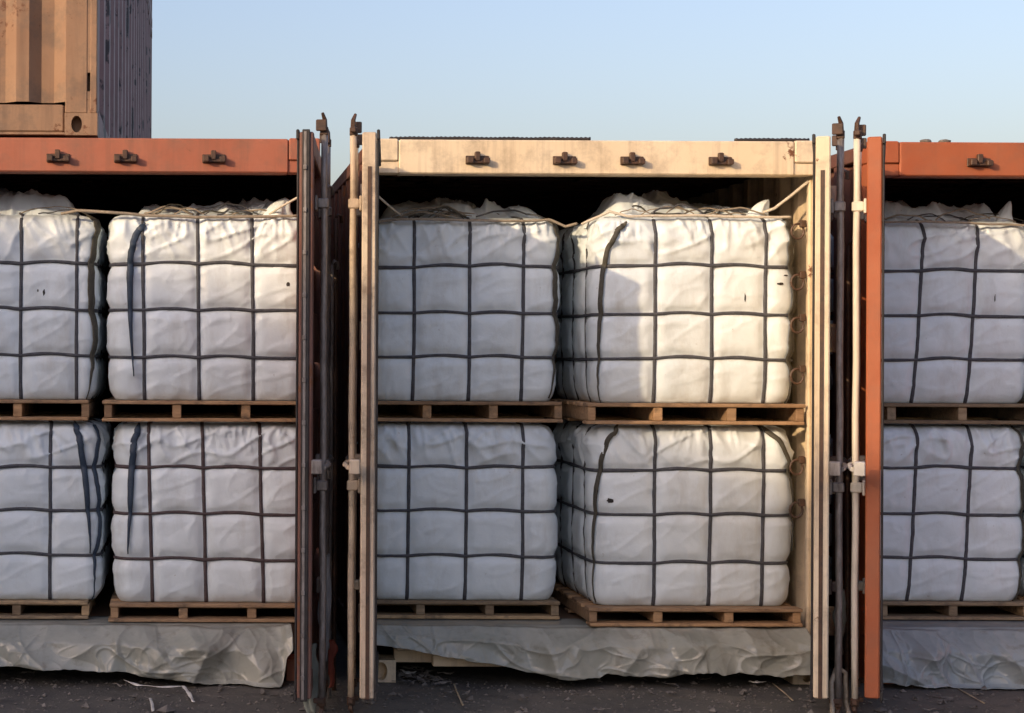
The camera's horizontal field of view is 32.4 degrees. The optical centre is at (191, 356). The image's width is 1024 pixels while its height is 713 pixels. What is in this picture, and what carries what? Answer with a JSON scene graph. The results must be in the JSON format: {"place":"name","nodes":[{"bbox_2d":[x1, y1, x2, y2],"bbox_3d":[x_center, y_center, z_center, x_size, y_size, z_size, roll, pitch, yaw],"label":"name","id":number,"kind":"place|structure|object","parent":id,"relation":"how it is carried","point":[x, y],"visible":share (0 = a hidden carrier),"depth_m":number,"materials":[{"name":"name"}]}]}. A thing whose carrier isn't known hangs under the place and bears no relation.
{"place":"outdoors","nodes":[
{"label":"outdoors","id":0,"kind":"place"},
{"bbox_2d":[0,621,1023,712],"bbox_3d":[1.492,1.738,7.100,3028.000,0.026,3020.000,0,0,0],"label":"ground","id":1,"kind":"structure","parent":0,"point":[519,680],"depth_m":8.77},
{"bbox_2d":[149,698,153,710],"bbox_3d":[-0.194,1.709,8.394,0.019,0.008,0.311,0,0,-4],"label":"plastic strip","id":2,"kind":"object","parent":1,"relation":"on","point":[152,704],"visible":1,"depth_m":8.38,"materials":[{"name":"white plastic"}]},
{"bbox_2d":[124,680,194,701],"bbox_3d":[-0.108,1.701,8.743,0.174,0.030,0.563,0,0,-40],"label":"plastic strip","id":3,"kind":"object","parent":1,"relation":"on","point":[189,694],"visible":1,"depth_m":8.78,"materials":[{"name":"white plastic"}]},
{"bbox_2d":[0,112,333,712],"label":"shipping container","id":4,"kind":"object","parent":1,"relation":"on","point":[134,175],"visible":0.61,"depth_m":9.10,"materials":[{"name":"red metal"}]},
{"bbox_2d":[0,598,95,618],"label":"pallet","id":5,"kind":"object","parent":4,"relation":"on","point":[18,606],"visible":0.41,"depth_m":9.31,"materials":[{"name":"brown wood"}]},
{"bbox_2d":[0,417,113,599],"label":"bulk bag","id":6,"kind":"object","parent":5,"relation":"on","point":[56,506],"visible":0.91,"depth_m":9.32,"materials":[{"name":"white fabric"}]},
{"bbox_2d":[0,397,99,420],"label":"pallet","id":7,"kind":"object","parent":6,"relation":"on","point":[25,409],"visible":0.84,"depth_m":9.35,"materials":[{"name":"brown wood"}]},
{"bbox_2d":[0,187,107,399],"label":"bulk bag","id":8,"kind":"object","parent":7,"relation":"on","point":[53,304],"visible":0.99,"depth_m":9.32,"materials":[{"name":"white fabric"}]},
{"bbox_2d":[0,0,151,137],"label":"shipping container","id":9,"kind":"object","parent":4,"relation":"on","point":[75,68],"visible":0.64,"depth_m":9.18,"materials":[{"name":"orange metal"}]},
{"bbox_2d":[148,0,151,26],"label":"shipping container","id":10,"kind":"object","parent":9,"relation":"on","point":[150,5],"visible":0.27,"depth_m":20.65,"materials":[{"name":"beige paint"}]},
{"bbox_2d":[0,616,292,687],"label":"plastic sheet","id":11,"kind":"object","parent":4,"relation":"hanging from","point":[255,654],"visible":0.91,"depth_m":8.98,"materials":[{"name":"grey plastic"}]},
{"bbox_2d":[108,590,294,622],"bbox_3d":[0.082,1.386,9.759,1.062,0.099,1.088,0,0,0],"label":"pallet","id":12,"kind":"object","parent":4,"relation":"on","point":[117,604],"visible":0.35,"depth_m":9.23,"materials":[{"name":"brown wood"}]},
{"bbox_2d":[111,422,295,602],"bbox_3d":[0.108,0.844,9.773,1.113,0.986,1.121,0,0,0],"label":"bulk bag","id":13,"kind":"object","parent":12,"relation":"on","point":[203,511],"visible":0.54,"depth_m":9.24,"materials":[{"name":"white fabric"}]},
{"bbox_2d":[102,396,295,421],"bbox_3d":[0.069,0.297,9.765,1.104,0.113,1.092,0,0,0],"label":"pallet","id":14,"kind":"object","parent":13,"relation":"on","point":[242,413],"visible":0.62,"depth_m":9.23,"materials":[{"name":"brown wood"}]},
{"bbox_2d":[106,197,298,400],"bbox_3d":[0.101,-0.332,9.775,1.151,1.146,1.135,0,0,0],"label":"bulk bag","id":15,"kind":"object","parent":14,"relation":"on","point":[201,309],"visible":0.83,"depth_m":9.24,"materials":[{"name":"white fabric"}]},
{"bbox_2d":[61,209,296,218],"bbox_3d":[-0.069,-0.770,9.236,1.290,0.052,0.085,0,0,3],"label":"net rope","id":16,"kind":"object","parent":15,"relation":"attached to","point":[177,216],"visible":0.99,"depth_m":9.23,"materials":[{"name":"white fabric"}]},
{"bbox_2d":[269,197,296,214],"bbox_3d":[0.519,-0.834,9.237,0.304,0.129,0.047,0,0,42],"label":"tie cord","id":17,"kind":"object","parent":15,"relation":"attached to","point":[283,205],"visible":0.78,"depth_m":9.23,"materials":[{"name":"beige fabric"}]},
{"bbox_2d":[303,643,318,712],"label":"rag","id":18,"kind":"object","parent":4,"relation":"hanging from","point":[309,706],"visible":0.38,"depth_m":8.16,"materials":[{"name":"grey fabric"}]},
{"bbox_2d":[293,112,333,712],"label":"door","id":19,"kind":"structure","parent":4,"relation":"in","point":[313,169],"depth_m":7.93,"materials":[{"name":"red paint"}]},
{"bbox_2d":[317,553,331,660],"bbox_3d":[0.661,1.248,8.495,0.060,0.538,0.059,0,0,-39],"label":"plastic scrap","id":20,"kind":"object","parent":4,"relation":"hanging from","point":[328,599],"visible":0.49,"depth_m":8.48,"materials":[{"name":"grey plastic"}]},
{"bbox_2d":[328,639,337,687],"bbox_3d":[0.703,1.552,8.646,0.070,0.246,0.050,0,0,-21],"label":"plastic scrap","id":21,"kind":"object","parent":4,"relation":"hanging from","point":[332,650],"visible":0.77,"depth_m":8.63,"materials":[{"name":"red plastic"}]},
{"bbox_2d":[324,184,333,710],"bbox_3d":[0.666,0.442,8.361,0.053,2.572,0.042,0,0,0],"label":"lashing bar","id":22,"kind":"object","parent":1,"relation":"on","point":[332,189],"visible":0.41,"depth_m":8.36,"materials":[{"name":"metal"}]},
{"bbox_2d":[327,260,338,697],"bbox_3d":[0.719,0.618,8.661,0.053,2.222,0.040,0,0,0],"label":"lashing bar","id":23,"kind":"object","parent":1,"relation":"on","point":[331,403],"visible":0.73,"depth_m":8.65,"materials":[{"name":"metal"}]},
{"bbox_2d":[332,213,342,690],"bbox_3d":[0.756,0.492,8.861,0.051,2.473,0.043,0,0,0],"label":"lashing bar","id":24,"kind":"object","parent":1,"relation":"on","point":[335,456],"visible":0.88,"depth_m":8.85,"materials":[{"name":"metal"}]},
{"bbox_2d":[453,683,463,705],"bbox_3d":[1.360,1.722,8.716,0.012,0.005,0.563,0,0,4],"label":"straw","id":25,"kind":"object","parent":1,"relation":"on","point":[458,694],"visible":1,"depth_m":8.70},
{"bbox_2d":[0,664,1022,710],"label":"litter","id":26,"kind":"object","parent":1,"relation":"on","point":[418,676],"visible":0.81,"depth_m":8.96,"materials":[{"name":"stone"}]},
{"bbox_2d":[400,669,416,673],"bbox_3d":[1.180,1.710,9.254,0.097,0.020,0.102,0,0,0],"label":"plastic strip","id":27,"kind":"object","parent":26,"relation":"on","point":[406,672],"visible":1,"depth_m":9.24,"materials":[{"name":"grey plastic"}]},
{"bbox_2d":[330,113,847,712],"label":"shipping container","id":28,"kind":"object","parent":1,"relation":"on","point":[568,181],"visible":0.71,"depth_m":9.10,"materials":[{"name":"beige metal"}]},
{"bbox_2d":[342,113,380,712],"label":"door","id":29,"kind":"structure","parent":28,"relation":"in","point":[362,468],"depth_m":7.92,"materials":[{"name":"beige paint"}]},
{"bbox_2d":[379,196,401,215],"bbox_3d":[1.070,-0.836,9.292,0.034,0.121,0.365,0,0,33],"label":"tie cord","id":30,"kind":"object","parent":28,"relation":"attached to","point":[389,206],"visible":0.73,"depth_m":9.29,"materials":[{"name":"grey fabric"}]},
{"bbox_2d":[377,596,559,619],"bbox_3d":[1.488,1.393,9.919,1.077,0.099,1.085,0,0,0],"label":"pallet","id":31,"kind":"object","parent":28,"relation":"on","point":[550,605],"visible":0.29,"depth_m":9.38,"materials":[{"name":"brown wood"}]},
{"bbox_2d":[357,421,557,600],"bbox_3d":[1.492,0.851,9.915,1.117,0.987,1.126,0,0,0],"label":"bulk bag","id":32,"kind":"object","parent":31,"relation":"on","point":[466,510],"visible":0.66,"depth_m":9.38,"materials":[{"name":"white fabric"}]},
{"bbox_2d":[378,400,562,422],"bbox_3d":[1.506,0.304,9.921,1.078,0.113,1.091,0,0,0],"label":"pallet","id":33,"kind":"object","parent":32,"relation":"on","point":[469,411],"visible":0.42,"depth_m":9.42,"materials":[{"name":"brown wood"}]},
{"bbox_2d":[358,197,559,401],"bbox_3d":[1.503,-0.347,9.917,1.110,1.189,1.131,0,0,0],"label":"bulk bag","id":34,"kind":"object","parent":33,"relation":"on","point":[467,311],"visible":0.81,"depth_m":9.38,"materials":[{"name":"white fabric"}]},
{"bbox_2d":[379,218,577,227],"bbox_3d":[1.556,-0.733,9.370,1.102,0.054,0.073,0,0,4],"label":"net rope","id":35,"kind":"object","parent":34,"relation":"attached to","point":[486,220],"visible":0.96,"depth_m":9.36,"materials":[{"name":"white fabric"}]},
{"bbox_2d":[389,136,590,139],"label":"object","id":36,"kind":"object","parent":28,"relation":"on","point":[483,138],"visible":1,"depth_m":9.14,"materials":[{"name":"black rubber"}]},
{"bbox_2d":[377,618,810,680],"bbox_3d":[2.119,1.565,9.177,2.332,0.255,0.566,0,0,0],"label":"plastic sheet","id":37,"kind":"object","parent":28,"relation":"hanging from","point":[570,649],"visible":0.89,"depth_m":8.99,"materials":[{"name":"grey plastic"}]},
{"bbox_2d":[551,582,802,626],"bbox_3d":[2.700,1.399,9.687,1.154,0.100,1.086,0,0,0],"label":"pallet","id":38,"kind":"object","parent":28,"relation":"on","point":[572,601],"visible":0.51,"depth_m":9.17,"materials":[{"name":"brown wood"}]},
{"bbox_2d":[552,420,793,605],"bbox_3d":[2.705,0.856,9.736,1.147,0.988,1.128,0,0,0],"label":"bulk bag","id":39,"kind":"object","parent":38,"relation":"on","point":[660,515],"visible":0.91,"depth_m":9.21,"materials":[{"name":"white fabric"}]},
{"bbox_2d":[550,398,805,424],"bbox_3d":[2.704,0.310,9.690,1.182,0.113,1.087,0,0,0],"label":"pallet","id":40,"kind":"object","parent":39,"relation":"on","point":[584,412],"visible":0.7,"depth_m":9.28,"materials":[{"name":"brown wood"}]},
{"bbox_2d":[555,190,796,403],"bbox_3d":[2.714,-0.356,9.732,1.159,1.228,1.137,0,0,0],"label":"bulk bag","id":41,"kind":"object","parent":40,"relation":"on","point":[676,310],"visible":0.95,"depth_m":9.21,"materials":[{"name":"white fabric"}]},
{"bbox_2d":[581,210,790,224],"bbox_3d":[2.675,-0.750,9.227,1.119,0.079,0.081,0,0,4],"label":"net rope","id":42,"kind":"object","parent":41,"relation":"attached to","point":[675,215],"visible":1,"depth_m":9.20,"materials":[{"name":"beige fabric"}]},
{"bbox_2d":[734,138,809,141],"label":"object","id":43,"kind":"object","parent":28,"relation":"on","point":[771,139],"visible":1,"depth_m":9.14,"materials":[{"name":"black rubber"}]},
{"bbox_2d":[763,181,808,212],"bbox_3d":[3.207,-0.861,9.224,0.247,0.167,0.029,0,0,35],"label":"tie cord","id":44,"kind":"object","parent":28,"relation":"attached to","point":[788,197],"visible":1,"depth_m":9.21,"materials":[{"name":"beige fabric"}]},
{"bbox_2d":[809,116,847,712],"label":"door","id":45,"kind":"structure","parent":28,"relation":"in","point":[827,475],"depth_m":7.99,"materials":[{"name":"beige paint"}]},
{"bbox_2d":[832,589,845,654],"bbox_3d":[3.140,1.285,8.279,0.063,0.333,0.052,0,0,0],"label":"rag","id":46,"kind":"object","parent":28,"relation":"hanging from","point":[843,614],"visible":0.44,"depth_m":8.26,"materials":[{"name":"grey fabric"}]},
{"bbox_2d":[772,683,793,700],"bbox_3d":[3.054,1.730,8.828,0.012,0.004,0.469,0,0,6],"label":"straw","id":47,"kind":"object","parent":1,"relation":"on","point":[783,692],"visible":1,"depth_m":8.81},
{"bbox_2d":[829,667,850,712],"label":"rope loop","id":48,"kind":"object","parent":1,"relation":"on","point":[845,688],"visible":1,"depth_m":8.11,"materials":[{"name":"grey fabric"}]},
{"bbox_2d":[840,169,849,712],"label":"lashing bar","id":49,"kind":"object","parent":1,"relation":"on","point":[847,174],"visible":0.21,"depth_m":8.18,"materials":[{"name":"metal"}]},
{"bbox_2d":[845,240,852,690],"bbox_3d":[3.279,0.580,8.517,0.060,2.322,0.036,0,0,-34],"label":"lashing bar","id":50,"kind":"object","parent":1,"relation":"on","point":[848,386],"visible":0.84,"depth_m":8.50,"materials":[{"name":"metal"}]},
{"bbox_2d":[828,116,1023,712],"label":"shipping container","id":51,"kind":"object","parent":1,"relation":"on","point":[990,175],"visible":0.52,"depth_m":9.09,"materials":[{"name":"red metal"}]},
{"bbox_2d":[848,116,885,712],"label":"door","id":52,"kind":"structure","parent":51,"relation":"in","point":[868,469],"depth_m":8.00,"materials":[{"name":"orange paint"}]},
{"bbox_2d":[920,139,931,141],"bbox_3d":[3.936,-1.152,9.159,0.066,0.028,0.040,0,0,0],"label":"dirt clod","id":53,"kind":"object","parent":51,"relation":"on","point":[925,140],"visible":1,"depth_m":9.15,"materials":[{"name":"soil"}]},
{"bbox_2d":[850,620,1023,688],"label":"plastic sheet","id":54,"kind":"object","parent":51,"relation":"hanging from","point":[978,654],"visible":0.94,"depth_m":8.99,"materials":[{"name":"white plastic"}]},
{"bbox_2d":[938,139,950,141],"bbox_3d":[4.039,-1.152,9.160,0.066,0.028,0.041,0,0,0],"label":"dirt clod","id":55,"kind":"object","parent":51,"relation":"on","point":[945,140],"visible":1,"depth_m":9.14,"materials":[{"name":"soil"}]},
{"bbox_2d":[883,598,1023,619],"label":"pallet","id":56,"kind":"object","parent":51,"relation":"on","point":[947,610],"visible":0.2,"depth_m":9.44,"materials":[{"name":"brown wood"}]},
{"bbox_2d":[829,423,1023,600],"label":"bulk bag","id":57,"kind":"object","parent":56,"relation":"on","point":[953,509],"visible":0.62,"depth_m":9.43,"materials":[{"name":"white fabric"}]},
{"bbox_2d":[884,403,1023,424],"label":"pallet","id":58,"kind":"object","parent":57,"relation":"on","point":[936,413],"visible":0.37,"depth_m":9.52,"materials":[{"name":"brown wood"}]},
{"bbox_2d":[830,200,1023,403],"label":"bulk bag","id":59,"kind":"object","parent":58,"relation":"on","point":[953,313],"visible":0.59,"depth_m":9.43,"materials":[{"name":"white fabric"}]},
{"bbox_2d":[885,220,1023,225],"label":"net rope","id":60,"kind":"object","parent":59,"relation":"attached to","point":[960,222],"visible":0.91,"depth_m":9.40,"materials":[{"name":"beige fabric"}]},
{"bbox_2d":[1004,595,1023,610],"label":"pallet","id":61,"kind":"object","parent":51,"relation":"on","point":[1019,597],"visible":0.05,"depth_m":9.64,"materials":[{"name":"brown wood"}]},
{"bbox_2d":[990,424,1023,595],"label":"bulk bag","id":62,"kind":"object","parent":61,"relation":"on","point":[1020,428],"visible":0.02,"depth_m":9.61,"materials":[{"name":"white fabric"}]},
{"bbox_2d":[967,402,1023,420],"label":"pallet","id":63,"kind":"object","parent":62,"relation":"on","point":[1004,419],"visible":0.06,"depth_m":9.79,"materials":[{"name":"brown wood"}]},
{"bbox_2d":[1018,221,1023,401],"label":"bulk bag","id":64,"kind":"object","parent":63,"relation":"on","point":[1022,399],"visible":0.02,"depth_m":9.70,"materials":[{"name":"white fabric"}]},
{"bbox_2d":[957,688,984,703],"bbox_3d":[3.988,1.735,8.741,0.011,0.005,0.387,0,0,6],"label":"straw","id":65,"kind":"object","parent":1,"relation":"on","point":[972,696],"visible":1,"depth_m":8.71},
{"bbox_2d":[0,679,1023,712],"bbox_3d":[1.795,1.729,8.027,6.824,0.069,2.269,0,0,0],"label":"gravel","id":66,"kind":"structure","parent":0,"point":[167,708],"depth_m":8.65,"materials":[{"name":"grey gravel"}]},
{"bbox_2d":[152,0,1023,185],"label":"sky","id":67,"kind":"structure","parent":0,"point":[606,70],"materials":[{"name":"blue"}]}
]}

